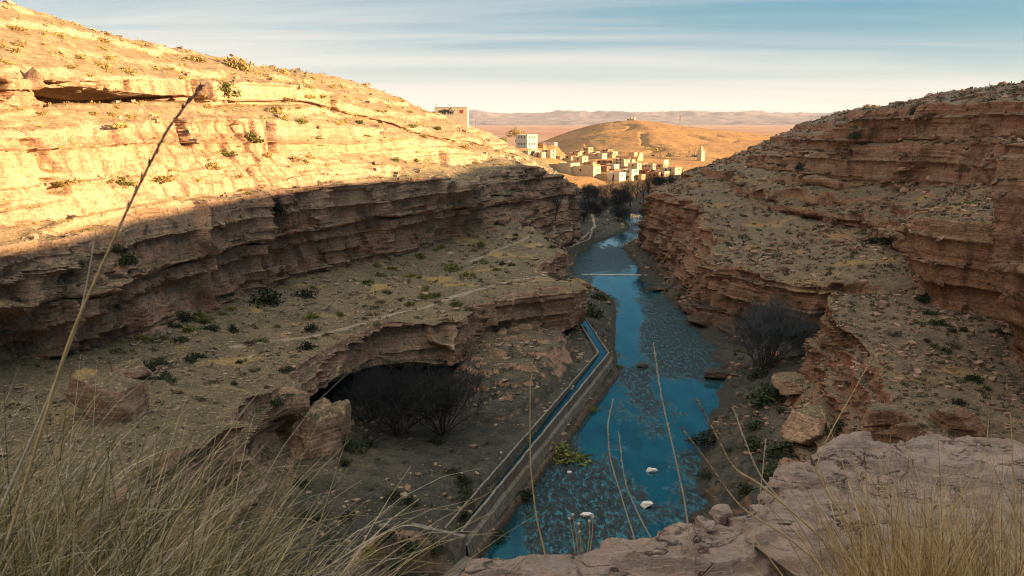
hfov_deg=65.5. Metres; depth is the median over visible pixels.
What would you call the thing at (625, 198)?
bare thicket
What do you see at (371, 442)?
shrub
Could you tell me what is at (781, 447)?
shrub
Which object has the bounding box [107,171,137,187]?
shrub
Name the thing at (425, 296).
shrub
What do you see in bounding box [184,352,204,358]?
shrub
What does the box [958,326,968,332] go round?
shrub
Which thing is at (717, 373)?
boulder
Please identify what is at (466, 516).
shrub
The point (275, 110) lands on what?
shrub
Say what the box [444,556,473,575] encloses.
outlet wall
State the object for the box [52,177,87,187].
shrub
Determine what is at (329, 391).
shrub
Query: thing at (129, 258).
shrub
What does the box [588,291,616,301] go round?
shrub
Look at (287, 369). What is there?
shrub
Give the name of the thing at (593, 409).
shrub
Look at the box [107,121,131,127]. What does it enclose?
shrub
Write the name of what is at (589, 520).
seed flower
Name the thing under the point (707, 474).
shrub
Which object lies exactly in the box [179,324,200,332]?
shrub
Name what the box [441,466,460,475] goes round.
shrub
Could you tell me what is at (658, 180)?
bare thicket
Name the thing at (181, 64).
scrub
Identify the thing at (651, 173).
house
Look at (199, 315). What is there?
shrub
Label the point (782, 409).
shrub
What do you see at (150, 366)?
shrub
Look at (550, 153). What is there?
house
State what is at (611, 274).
weir
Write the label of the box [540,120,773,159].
hill
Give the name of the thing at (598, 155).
house
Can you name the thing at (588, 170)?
house
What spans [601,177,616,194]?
bare tree
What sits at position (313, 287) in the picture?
shrub
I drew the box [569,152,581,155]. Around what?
house
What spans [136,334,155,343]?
shrub
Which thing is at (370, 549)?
shrub
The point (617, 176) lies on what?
house
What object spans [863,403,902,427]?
boulder
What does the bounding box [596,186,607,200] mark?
bare tree
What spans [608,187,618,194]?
bare thicket
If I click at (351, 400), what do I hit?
bare thicket
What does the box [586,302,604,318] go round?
shrub
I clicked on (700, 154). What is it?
minaret
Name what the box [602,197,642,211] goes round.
floodplain
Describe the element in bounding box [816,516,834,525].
loose rock
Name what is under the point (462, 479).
shrub
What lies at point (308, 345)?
shrub
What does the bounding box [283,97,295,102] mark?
shrub
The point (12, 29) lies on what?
shrub
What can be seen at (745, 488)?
shrub
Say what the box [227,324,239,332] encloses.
shrub
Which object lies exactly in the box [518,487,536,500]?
shrub
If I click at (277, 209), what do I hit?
shrub
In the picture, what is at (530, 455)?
grass stalk
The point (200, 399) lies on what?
shrub
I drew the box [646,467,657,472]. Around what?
boulder
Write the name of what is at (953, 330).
shrub
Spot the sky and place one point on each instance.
(493, 56)
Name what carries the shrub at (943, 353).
on the cliff at (1007, 208)
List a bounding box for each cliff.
[0,2,629,575]
[620,83,1023,525]
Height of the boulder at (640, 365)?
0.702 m
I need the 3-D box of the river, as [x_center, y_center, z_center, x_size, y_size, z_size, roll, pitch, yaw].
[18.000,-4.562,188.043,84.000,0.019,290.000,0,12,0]
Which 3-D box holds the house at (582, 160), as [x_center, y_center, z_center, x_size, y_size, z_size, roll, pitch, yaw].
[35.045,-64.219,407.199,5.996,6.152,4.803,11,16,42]
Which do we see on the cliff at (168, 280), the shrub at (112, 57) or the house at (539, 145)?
the shrub at (112, 57)
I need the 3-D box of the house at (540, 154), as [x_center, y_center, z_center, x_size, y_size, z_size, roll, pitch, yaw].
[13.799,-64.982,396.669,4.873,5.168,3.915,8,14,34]
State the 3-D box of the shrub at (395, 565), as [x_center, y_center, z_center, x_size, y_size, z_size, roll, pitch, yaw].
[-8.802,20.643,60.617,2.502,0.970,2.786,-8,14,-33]
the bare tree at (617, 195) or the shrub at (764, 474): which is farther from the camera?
the bare tree at (617, 195)
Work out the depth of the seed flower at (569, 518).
3.66 m
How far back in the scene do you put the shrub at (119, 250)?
76.21 m
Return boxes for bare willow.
[713,283,823,369]
[775,320,819,357]
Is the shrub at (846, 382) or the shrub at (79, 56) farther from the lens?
the shrub at (79, 56)
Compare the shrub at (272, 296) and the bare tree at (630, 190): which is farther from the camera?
the bare tree at (630, 190)
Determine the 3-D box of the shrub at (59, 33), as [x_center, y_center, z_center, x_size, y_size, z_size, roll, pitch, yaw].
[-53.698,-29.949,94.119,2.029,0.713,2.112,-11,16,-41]
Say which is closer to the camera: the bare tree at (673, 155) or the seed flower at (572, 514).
the seed flower at (572, 514)
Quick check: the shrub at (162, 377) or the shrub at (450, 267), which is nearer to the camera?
the shrub at (162, 377)
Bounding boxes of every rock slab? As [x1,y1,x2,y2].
[456,511,969,575]
[749,431,1023,575]
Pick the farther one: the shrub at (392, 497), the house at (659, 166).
the house at (659, 166)
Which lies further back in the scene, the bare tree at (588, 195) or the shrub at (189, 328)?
the bare tree at (588, 195)
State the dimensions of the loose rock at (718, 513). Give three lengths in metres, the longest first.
0.145 x 0.121 x 0.092 m
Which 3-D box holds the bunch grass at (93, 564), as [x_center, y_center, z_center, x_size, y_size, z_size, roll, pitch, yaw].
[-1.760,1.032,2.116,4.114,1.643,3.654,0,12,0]
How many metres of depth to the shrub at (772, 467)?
70.18 m
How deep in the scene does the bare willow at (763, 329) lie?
105.69 m
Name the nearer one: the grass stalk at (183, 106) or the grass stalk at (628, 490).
the grass stalk at (183, 106)
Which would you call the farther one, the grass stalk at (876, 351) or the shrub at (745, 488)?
the shrub at (745, 488)
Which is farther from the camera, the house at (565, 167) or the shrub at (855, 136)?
the house at (565, 167)
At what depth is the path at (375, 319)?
98.43 m
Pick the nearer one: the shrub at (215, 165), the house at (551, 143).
the shrub at (215, 165)
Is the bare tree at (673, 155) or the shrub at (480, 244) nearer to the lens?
the shrub at (480, 244)
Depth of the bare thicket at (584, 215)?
258.94 m
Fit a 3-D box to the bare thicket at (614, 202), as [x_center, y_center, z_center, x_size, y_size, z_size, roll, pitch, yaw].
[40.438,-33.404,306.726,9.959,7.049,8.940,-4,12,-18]
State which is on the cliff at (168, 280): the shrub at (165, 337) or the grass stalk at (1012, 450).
the shrub at (165, 337)
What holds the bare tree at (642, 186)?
on the cliff at (1007, 208)
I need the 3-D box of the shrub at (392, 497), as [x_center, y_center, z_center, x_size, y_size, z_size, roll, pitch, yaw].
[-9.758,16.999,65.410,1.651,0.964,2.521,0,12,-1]
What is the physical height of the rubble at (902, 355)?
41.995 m
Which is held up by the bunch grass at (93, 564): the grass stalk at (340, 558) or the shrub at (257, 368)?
the grass stalk at (340, 558)
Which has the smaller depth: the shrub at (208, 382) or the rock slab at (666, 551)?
the rock slab at (666, 551)
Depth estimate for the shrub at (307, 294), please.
106.31 m
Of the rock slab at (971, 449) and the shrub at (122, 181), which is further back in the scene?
the shrub at (122, 181)
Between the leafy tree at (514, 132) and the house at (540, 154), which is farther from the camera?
the leafy tree at (514, 132)
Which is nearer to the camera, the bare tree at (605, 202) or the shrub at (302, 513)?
the shrub at (302, 513)
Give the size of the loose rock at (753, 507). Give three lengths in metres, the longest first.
0.120 x 0.087 x 0.063 m
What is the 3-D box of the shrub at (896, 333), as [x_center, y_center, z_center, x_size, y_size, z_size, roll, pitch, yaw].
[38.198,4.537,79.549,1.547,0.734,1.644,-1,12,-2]
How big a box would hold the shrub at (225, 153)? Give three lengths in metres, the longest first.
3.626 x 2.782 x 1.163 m
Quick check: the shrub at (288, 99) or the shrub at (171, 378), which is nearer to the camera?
the shrub at (171, 378)
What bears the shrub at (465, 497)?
on the cliff at (168, 280)
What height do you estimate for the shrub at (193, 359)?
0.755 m
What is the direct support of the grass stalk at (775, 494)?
attached to the straw grass at (977, 565)
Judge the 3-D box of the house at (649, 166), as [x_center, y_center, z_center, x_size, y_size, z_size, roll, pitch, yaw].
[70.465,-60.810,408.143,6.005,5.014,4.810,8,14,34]
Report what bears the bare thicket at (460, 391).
on the cliff at (168, 280)
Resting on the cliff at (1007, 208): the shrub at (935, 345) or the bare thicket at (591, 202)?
the shrub at (935, 345)
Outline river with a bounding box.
[483,212,724,559]
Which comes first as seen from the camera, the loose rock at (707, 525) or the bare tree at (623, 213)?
the loose rock at (707, 525)
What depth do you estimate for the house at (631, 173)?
380.44 m
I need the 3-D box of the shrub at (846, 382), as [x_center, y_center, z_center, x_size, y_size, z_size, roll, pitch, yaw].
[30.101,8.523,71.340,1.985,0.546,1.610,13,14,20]
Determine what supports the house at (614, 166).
on the hillside
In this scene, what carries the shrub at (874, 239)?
on the cliff at (1007, 208)
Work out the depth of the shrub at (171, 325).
85.61 m
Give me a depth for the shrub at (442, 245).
151.65 m
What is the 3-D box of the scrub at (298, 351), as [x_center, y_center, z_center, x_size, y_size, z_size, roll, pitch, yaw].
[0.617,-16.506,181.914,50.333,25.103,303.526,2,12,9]
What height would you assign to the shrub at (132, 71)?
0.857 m
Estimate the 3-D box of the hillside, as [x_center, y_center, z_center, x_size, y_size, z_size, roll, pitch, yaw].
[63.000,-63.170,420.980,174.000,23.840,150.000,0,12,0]
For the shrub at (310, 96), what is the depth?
137.07 m
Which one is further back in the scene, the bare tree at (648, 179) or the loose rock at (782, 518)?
the bare tree at (648, 179)
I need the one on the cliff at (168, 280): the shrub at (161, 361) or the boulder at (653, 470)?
the shrub at (161, 361)
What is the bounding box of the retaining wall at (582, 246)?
[568,228,593,253]
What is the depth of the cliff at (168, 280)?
90.94 m
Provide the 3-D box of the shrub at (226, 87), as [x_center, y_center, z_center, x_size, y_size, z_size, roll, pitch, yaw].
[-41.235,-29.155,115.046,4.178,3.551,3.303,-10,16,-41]
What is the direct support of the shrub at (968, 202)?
on the cliff at (1007, 208)
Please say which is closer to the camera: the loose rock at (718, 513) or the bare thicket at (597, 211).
the loose rock at (718, 513)
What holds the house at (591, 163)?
on the hillside
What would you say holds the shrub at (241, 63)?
on the cliff at (168, 280)
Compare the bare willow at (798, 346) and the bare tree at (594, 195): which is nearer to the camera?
the bare willow at (798, 346)
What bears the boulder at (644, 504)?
in the river
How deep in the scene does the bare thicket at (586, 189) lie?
336.78 m
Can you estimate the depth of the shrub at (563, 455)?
81.58 m
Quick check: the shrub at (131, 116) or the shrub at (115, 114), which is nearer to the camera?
the shrub at (115, 114)
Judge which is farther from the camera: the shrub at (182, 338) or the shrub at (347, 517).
the shrub at (182, 338)
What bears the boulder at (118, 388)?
on the cliff at (168, 280)
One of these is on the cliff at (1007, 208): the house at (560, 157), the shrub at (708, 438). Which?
the shrub at (708, 438)
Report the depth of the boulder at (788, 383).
85.64 m
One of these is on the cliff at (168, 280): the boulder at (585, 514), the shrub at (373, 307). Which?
the shrub at (373, 307)
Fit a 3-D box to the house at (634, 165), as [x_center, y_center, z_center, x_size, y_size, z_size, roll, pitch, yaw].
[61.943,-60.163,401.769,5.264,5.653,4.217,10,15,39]
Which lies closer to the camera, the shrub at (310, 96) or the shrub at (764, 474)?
the shrub at (764, 474)
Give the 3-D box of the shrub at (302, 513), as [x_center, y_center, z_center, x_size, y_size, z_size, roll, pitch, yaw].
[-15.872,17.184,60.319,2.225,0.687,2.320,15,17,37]
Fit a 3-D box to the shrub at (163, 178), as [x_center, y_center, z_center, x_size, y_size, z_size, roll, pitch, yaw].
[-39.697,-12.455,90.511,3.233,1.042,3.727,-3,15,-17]
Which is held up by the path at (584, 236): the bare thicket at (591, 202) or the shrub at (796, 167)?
the bare thicket at (591, 202)
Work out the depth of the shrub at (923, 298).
93.26 m
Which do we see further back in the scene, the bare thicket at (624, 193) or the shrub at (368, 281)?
the bare thicket at (624, 193)
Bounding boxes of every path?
[228,276,552,348]
[469,211,533,262]
[573,211,595,244]
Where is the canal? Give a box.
[444,318,612,556]
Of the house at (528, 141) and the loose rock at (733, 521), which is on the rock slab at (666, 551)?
the loose rock at (733, 521)
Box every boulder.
[63,368,148,422]
[110,359,153,378]
[276,414,297,436]
[288,397,350,459]
[580,512,593,516]
[636,363,648,368]
[640,501,652,508]
[646,283,670,291]
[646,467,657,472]
[704,368,732,379]
[771,371,807,395]
[782,405,826,445]
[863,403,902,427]
[927,406,987,436]
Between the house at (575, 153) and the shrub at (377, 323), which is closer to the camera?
the shrub at (377, 323)
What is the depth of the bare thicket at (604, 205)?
304.54 m
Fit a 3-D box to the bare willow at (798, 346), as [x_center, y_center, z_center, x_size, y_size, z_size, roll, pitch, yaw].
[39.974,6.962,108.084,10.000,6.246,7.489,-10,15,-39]
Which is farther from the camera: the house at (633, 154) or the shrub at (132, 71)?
the house at (633, 154)
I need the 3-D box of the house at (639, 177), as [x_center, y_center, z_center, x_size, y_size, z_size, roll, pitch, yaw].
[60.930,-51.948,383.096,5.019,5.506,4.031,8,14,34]
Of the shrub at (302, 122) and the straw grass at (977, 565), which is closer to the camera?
the straw grass at (977, 565)
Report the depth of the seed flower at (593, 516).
3.65 m
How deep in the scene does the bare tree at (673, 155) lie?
472.09 m
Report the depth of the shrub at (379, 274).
126.70 m
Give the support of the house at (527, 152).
on the hillside
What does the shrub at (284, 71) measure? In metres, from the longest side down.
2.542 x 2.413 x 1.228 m
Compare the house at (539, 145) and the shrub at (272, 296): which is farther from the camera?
the house at (539, 145)
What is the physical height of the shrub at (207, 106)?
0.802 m
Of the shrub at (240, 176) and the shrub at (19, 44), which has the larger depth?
the shrub at (240, 176)
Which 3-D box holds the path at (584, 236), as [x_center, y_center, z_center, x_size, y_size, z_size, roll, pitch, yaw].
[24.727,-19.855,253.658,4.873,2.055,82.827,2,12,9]
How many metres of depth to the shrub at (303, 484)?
65.19 m
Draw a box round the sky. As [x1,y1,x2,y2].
[0,0,1023,113]
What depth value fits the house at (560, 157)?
406.39 m
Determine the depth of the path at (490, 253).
162.81 m
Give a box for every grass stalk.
[0,229,95,511]
[6,83,204,539]
[314,525,429,575]
[530,338,545,554]
[607,398,634,538]
[617,431,651,539]
[653,342,691,549]
[681,427,829,575]
[694,398,862,574]
[732,408,828,575]
[751,439,766,559]
[810,457,875,575]
[814,318,896,472]
[863,452,872,573]
[915,392,990,566]
[1004,365,1015,549]
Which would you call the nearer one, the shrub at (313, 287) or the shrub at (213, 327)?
the shrub at (213, 327)
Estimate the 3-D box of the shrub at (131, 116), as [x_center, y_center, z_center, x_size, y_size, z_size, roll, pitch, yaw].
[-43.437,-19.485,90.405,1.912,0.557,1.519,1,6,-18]
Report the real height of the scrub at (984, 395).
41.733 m
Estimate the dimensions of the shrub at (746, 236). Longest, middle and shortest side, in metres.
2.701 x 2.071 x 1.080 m
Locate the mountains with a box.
[430,110,842,124]
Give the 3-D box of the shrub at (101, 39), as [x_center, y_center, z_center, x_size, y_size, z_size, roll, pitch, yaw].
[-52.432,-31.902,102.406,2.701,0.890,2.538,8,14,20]
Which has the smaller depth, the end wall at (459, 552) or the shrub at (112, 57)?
the end wall at (459, 552)
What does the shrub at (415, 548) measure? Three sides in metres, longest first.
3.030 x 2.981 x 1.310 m
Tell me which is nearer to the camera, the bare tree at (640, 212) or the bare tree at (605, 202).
the bare tree at (640, 212)
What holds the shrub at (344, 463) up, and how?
on the cliff at (168, 280)
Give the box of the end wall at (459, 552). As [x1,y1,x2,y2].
[410,522,465,559]
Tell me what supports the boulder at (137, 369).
on the cliff at (168, 280)
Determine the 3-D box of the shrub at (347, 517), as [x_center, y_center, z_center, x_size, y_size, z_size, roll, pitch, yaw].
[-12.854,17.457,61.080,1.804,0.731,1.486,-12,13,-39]
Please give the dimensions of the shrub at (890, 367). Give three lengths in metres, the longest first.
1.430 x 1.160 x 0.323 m
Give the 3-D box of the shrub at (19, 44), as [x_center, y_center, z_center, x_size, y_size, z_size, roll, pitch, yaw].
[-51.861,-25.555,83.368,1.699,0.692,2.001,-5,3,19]
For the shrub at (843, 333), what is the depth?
84.16 m
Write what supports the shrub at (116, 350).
on the cliff at (168, 280)
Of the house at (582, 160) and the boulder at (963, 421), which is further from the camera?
the house at (582, 160)
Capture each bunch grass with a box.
[0,350,544,575]
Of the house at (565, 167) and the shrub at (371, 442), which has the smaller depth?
the shrub at (371, 442)
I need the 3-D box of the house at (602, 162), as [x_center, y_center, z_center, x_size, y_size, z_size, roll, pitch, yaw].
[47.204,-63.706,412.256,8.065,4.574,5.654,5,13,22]
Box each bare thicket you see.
[311,361,402,432]
[338,353,467,443]
[383,349,513,448]
[579,183,595,195]
[580,210,589,222]
[583,199,600,213]
[588,205,606,216]
[598,199,615,209]
[602,195,627,208]
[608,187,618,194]
[609,206,632,221]
[615,189,633,198]
[618,194,632,204]
[650,175,666,185]
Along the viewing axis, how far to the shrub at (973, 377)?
66.98 m
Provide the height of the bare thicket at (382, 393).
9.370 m
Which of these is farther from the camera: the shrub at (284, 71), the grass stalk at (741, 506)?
the shrub at (284, 71)
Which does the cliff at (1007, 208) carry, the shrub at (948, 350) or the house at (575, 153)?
the shrub at (948, 350)
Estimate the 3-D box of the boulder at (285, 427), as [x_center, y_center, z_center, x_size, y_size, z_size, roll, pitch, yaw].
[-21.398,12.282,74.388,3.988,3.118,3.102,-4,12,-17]
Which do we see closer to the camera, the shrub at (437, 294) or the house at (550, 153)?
the shrub at (437, 294)
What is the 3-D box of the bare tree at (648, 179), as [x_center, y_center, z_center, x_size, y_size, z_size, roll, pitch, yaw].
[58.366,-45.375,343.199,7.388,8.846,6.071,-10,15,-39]
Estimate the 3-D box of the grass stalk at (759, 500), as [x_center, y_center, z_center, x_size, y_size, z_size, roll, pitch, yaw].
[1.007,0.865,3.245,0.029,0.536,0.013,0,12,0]
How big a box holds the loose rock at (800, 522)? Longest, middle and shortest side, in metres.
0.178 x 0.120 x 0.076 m
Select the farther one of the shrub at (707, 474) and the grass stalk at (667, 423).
the shrub at (707, 474)
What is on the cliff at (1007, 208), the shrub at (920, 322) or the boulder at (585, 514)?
the shrub at (920, 322)
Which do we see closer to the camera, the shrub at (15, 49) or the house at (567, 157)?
the shrub at (15, 49)
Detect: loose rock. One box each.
[692,516,717,532]
[709,504,732,524]
[727,516,746,526]
[749,504,767,514]
[772,514,801,525]
[792,519,815,526]
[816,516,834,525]
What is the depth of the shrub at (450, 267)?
137.13 m
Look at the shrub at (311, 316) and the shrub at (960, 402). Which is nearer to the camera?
the shrub at (960, 402)
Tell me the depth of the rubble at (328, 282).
94.44 m
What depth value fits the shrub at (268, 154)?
114.07 m
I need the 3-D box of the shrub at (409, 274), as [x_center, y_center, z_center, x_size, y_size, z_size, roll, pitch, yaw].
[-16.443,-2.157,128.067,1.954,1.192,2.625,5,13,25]
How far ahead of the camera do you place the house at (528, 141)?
410.50 m
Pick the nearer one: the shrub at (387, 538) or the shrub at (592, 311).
the shrub at (387, 538)
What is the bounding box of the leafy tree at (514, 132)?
[506,128,526,141]
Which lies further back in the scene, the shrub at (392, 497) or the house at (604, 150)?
the house at (604, 150)
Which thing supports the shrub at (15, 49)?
on the cliff at (168, 280)
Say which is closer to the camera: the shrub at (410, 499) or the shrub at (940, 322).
the shrub at (410, 499)
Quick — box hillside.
[518,145,714,196]
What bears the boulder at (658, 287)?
in the river
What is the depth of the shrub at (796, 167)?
177.26 m
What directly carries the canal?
on the cliff at (168, 280)
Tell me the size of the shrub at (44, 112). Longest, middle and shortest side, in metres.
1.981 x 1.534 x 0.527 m
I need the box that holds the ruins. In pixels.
[645,146,663,151]
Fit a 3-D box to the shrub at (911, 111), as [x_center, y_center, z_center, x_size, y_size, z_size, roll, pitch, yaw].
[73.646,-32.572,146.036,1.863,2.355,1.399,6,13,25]
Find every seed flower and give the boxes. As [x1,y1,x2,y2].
[568,516,574,553]
[571,513,578,553]
[587,519,590,551]
[589,515,594,551]
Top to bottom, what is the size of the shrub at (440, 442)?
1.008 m
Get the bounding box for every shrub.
[0,58,14,64]
[2,47,21,52]
[7,24,21,30]
[9,41,25,47]
[36,110,48,115]
[51,32,65,36]
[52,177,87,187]
[74,54,86,58]
[95,62,113,69]
[98,36,114,42]
[102,53,119,60]
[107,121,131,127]
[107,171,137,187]
[107,346,123,353]
[108,111,118,116]
[110,241,127,252]
[115,250,138,266]
[120,67,137,73]
[125,114,137,118]
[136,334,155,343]
[143,358,160,371]
[151,174,177,183]
[152,334,171,340]
[153,358,167,364]
[154,372,172,379]
[165,375,177,382]
[166,335,189,343]
[168,322,182,328]
[172,390,185,394]
[174,310,195,321]
[177,75,188,78]
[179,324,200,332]
[182,354,196,363]
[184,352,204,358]
[187,55,207,62]
[190,307,216,323]
[194,396,207,401]
[200,324,221,330]
[203,379,219,384]
[204,104,213,108]
[205,161,224,169]
[217,75,240,96]
[220,149,243,156]
[223,54,255,71]
[226,306,235,310]
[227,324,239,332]
[230,173,244,178]
[237,131,263,146]
[242,339,256,345]
[244,287,285,307]
[248,367,261,372]
[254,336,269,341]
[261,151,273,156]
[266,107,286,114]
[269,398,286,407]
[270,199,289,214]
[276,364,295,373]
[277,68,288,74]
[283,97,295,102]
[288,154,301,160]
[289,508,313,521]
[291,289,317,298]
[292,476,313,489]
[295,341,315,350]
[297,118,308,123]
[301,312,320,319]
[303,322,320,332]
[304,93,315,98]
[306,283,318,289]
[307,513,330,523]
[321,385,334,392]
[335,511,353,520]
[336,312,344,316]
[337,457,351,466]
[341,437,368,454]
[361,278,374,283]
[361,542,383,557]
[362,435,380,447]
[367,305,380,309]
[367,528,403,546]
[372,320,381,326]
[375,272,386,276]
[384,488,403,504]
[387,555,412,572]
[391,533,425,557]
[400,495,421,508]
[402,272,416,277]
[404,301,415,305]
[414,252,426,258]
[417,293,429,298]
[420,541,443,555]
[425,437,445,445]
[432,292,442,296]
[437,243,445,248]
[440,260,463,271]
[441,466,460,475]
[451,299,463,306]
[451,493,477,506]
[453,473,472,487]
[455,509,471,522]
[457,484,473,496]
[459,271,477,277]
[464,306,474,310]
[470,242,484,247]
[491,529,510,544]
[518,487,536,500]
[549,441,594,466]
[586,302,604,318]
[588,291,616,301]
[589,404,599,412]
[684,429,719,447]
[696,467,712,480]
[735,481,752,495]
[737,233,751,237]
[740,387,790,406]
[742,435,768,453]
[743,418,765,431]
[746,367,769,379]
[748,440,795,464]
[756,469,771,479]
[759,459,777,473]
[762,384,776,392]
[773,405,791,414]
[793,161,803,169]
[823,416,844,437]
[836,331,847,337]
[839,380,851,387]
[846,130,862,138]
[861,237,893,244]
[882,364,894,370]
[884,330,905,336]
[909,105,915,115]
[913,291,932,303]
[913,320,927,324]
[922,309,942,315]
[928,317,947,325]
[928,340,941,349]
[931,350,949,358]
[941,346,953,354]
[946,325,958,332]
[947,340,962,349]
[950,397,966,406]
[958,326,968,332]
[959,200,986,203]
[962,371,984,383]
[989,327,1007,334]
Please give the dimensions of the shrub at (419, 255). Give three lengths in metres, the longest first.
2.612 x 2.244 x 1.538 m
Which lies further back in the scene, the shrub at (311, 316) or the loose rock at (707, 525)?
the shrub at (311, 316)
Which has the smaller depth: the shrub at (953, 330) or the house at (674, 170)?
the shrub at (953, 330)
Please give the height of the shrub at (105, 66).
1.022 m
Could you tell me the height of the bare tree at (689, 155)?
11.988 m
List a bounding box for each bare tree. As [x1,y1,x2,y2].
[548,186,566,220]
[578,198,594,221]
[580,188,591,200]
[582,187,592,200]
[585,190,604,213]
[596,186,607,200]
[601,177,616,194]
[601,189,613,211]
[610,190,625,209]
[612,190,620,210]
[618,203,628,223]
[622,184,637,205]
[629,180,640,200]
[631,205,646,220]
[638,179,650,202]
[642,174,654,192]
[670,149,676,158]
[684,146,692,158]
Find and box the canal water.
[456,320,606,532]
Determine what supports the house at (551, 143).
on the hillside
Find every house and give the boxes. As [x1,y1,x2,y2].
[434,104,468,128]
[516,134,536,149]
[522,150,530,154]
[536,152,545,157]
[537,143,545,148]
[542,142,556,145]
[542,149,555,158]
[556,156,564,160]
[558,162,579,173]
[564,155,572,159]
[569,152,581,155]
[573,156,587,164]
[573,165,600,177]
[583,147,592,151]
[585,161,595,165]
[591,153,606,158]
[594,160,611,164]
[601,166,610,171]
[602,149,612,152]
[606,164,618,168]
[607,151,617,156]
[607,154,615,157]
[607,172,625,180]
[613,158,629,165]
[621,169,638,180]
[628,163,641,168]
[629,152,636,156]
[636,174,644,180]
[639,169,653,173]
[643,164,656,168]
[645,171,661,179]
[654,171,668,178]
[657,164,666,168]
[661,167,681,178]
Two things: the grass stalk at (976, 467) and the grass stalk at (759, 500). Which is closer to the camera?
the grass stalk at (976, 467)
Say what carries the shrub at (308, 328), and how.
on the cliff at (168, 280)
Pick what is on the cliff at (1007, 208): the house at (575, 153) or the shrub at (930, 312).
the shrub at (930, 312)
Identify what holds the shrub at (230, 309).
on the cliff at (168, 280)
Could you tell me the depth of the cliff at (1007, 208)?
118.53 m
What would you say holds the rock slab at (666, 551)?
on the ground
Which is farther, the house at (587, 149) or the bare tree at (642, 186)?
the house at (587, 149)
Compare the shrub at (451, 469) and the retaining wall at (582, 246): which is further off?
the retaining wall at (582, 246)
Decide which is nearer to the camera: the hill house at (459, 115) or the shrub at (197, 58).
the shrub at (197, 58)
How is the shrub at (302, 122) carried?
on the cliff at (168, 280)
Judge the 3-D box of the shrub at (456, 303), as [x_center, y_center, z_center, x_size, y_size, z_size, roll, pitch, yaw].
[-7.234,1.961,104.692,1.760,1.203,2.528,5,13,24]
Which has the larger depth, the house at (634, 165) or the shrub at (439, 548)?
the house at (634, 165)
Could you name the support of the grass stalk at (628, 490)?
on the rock slab at (666, 551)
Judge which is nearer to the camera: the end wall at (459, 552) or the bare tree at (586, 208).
the end wall at (459, 552)
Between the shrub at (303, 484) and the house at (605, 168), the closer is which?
the shrub at (303, 484)
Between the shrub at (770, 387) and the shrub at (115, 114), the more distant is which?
the shrub at (770, 387)
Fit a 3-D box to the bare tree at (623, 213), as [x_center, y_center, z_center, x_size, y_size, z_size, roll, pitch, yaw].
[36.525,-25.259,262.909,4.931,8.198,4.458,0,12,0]
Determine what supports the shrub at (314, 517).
on the cliff at (168, 280)
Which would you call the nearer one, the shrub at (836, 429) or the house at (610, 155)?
the shrub at (836, 429)
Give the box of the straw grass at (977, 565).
[701,393,1023,575]
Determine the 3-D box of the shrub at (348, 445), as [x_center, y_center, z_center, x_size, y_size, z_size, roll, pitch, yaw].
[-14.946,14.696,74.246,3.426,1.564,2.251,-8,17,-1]
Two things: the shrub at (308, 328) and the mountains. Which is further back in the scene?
the mountains
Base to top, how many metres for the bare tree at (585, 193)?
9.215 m
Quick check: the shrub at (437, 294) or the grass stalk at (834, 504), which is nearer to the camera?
the grass stalk at (834, 504)
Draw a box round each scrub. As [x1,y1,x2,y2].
[0,2,499,224]
[0,145,623,570]
[256,202,613,563]
[629,80,1023,509]
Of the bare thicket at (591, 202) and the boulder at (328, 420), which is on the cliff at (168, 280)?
the boulder at (328, 420)
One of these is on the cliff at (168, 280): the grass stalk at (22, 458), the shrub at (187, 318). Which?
the shrub at (187, 318)
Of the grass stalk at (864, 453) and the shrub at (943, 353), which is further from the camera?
the shrub at (943, 353)
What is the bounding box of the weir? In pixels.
[581,274,639,275]
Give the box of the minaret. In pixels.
[697,143,704,160]
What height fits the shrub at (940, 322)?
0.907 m
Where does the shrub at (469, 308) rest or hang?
on the cliff at (168, 280)
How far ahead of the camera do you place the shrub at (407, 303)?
104.39 m
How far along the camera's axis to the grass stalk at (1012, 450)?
3.20 m
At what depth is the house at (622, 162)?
407.28 m
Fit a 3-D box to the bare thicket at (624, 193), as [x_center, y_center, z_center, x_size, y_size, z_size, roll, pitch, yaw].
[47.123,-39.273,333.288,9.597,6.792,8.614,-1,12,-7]
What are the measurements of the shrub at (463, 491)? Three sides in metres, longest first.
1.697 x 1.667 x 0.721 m
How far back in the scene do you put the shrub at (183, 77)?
104.20 m
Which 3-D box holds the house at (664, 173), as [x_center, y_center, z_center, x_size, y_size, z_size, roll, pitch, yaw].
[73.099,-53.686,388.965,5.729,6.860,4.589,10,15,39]
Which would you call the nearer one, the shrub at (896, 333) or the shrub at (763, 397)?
the shrub at (896, 333)
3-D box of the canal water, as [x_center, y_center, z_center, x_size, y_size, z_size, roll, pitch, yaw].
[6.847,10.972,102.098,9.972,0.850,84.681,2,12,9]
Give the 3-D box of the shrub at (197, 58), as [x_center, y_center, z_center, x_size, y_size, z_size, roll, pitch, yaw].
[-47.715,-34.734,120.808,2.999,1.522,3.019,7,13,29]
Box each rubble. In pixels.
[0,0,626,575]
[624,81,1023,503]
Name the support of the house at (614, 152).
on the hillside
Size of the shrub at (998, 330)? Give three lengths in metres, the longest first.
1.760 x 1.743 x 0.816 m
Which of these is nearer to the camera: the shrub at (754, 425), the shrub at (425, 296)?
the shrub at (754, 425)
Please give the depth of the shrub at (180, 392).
62.74 m

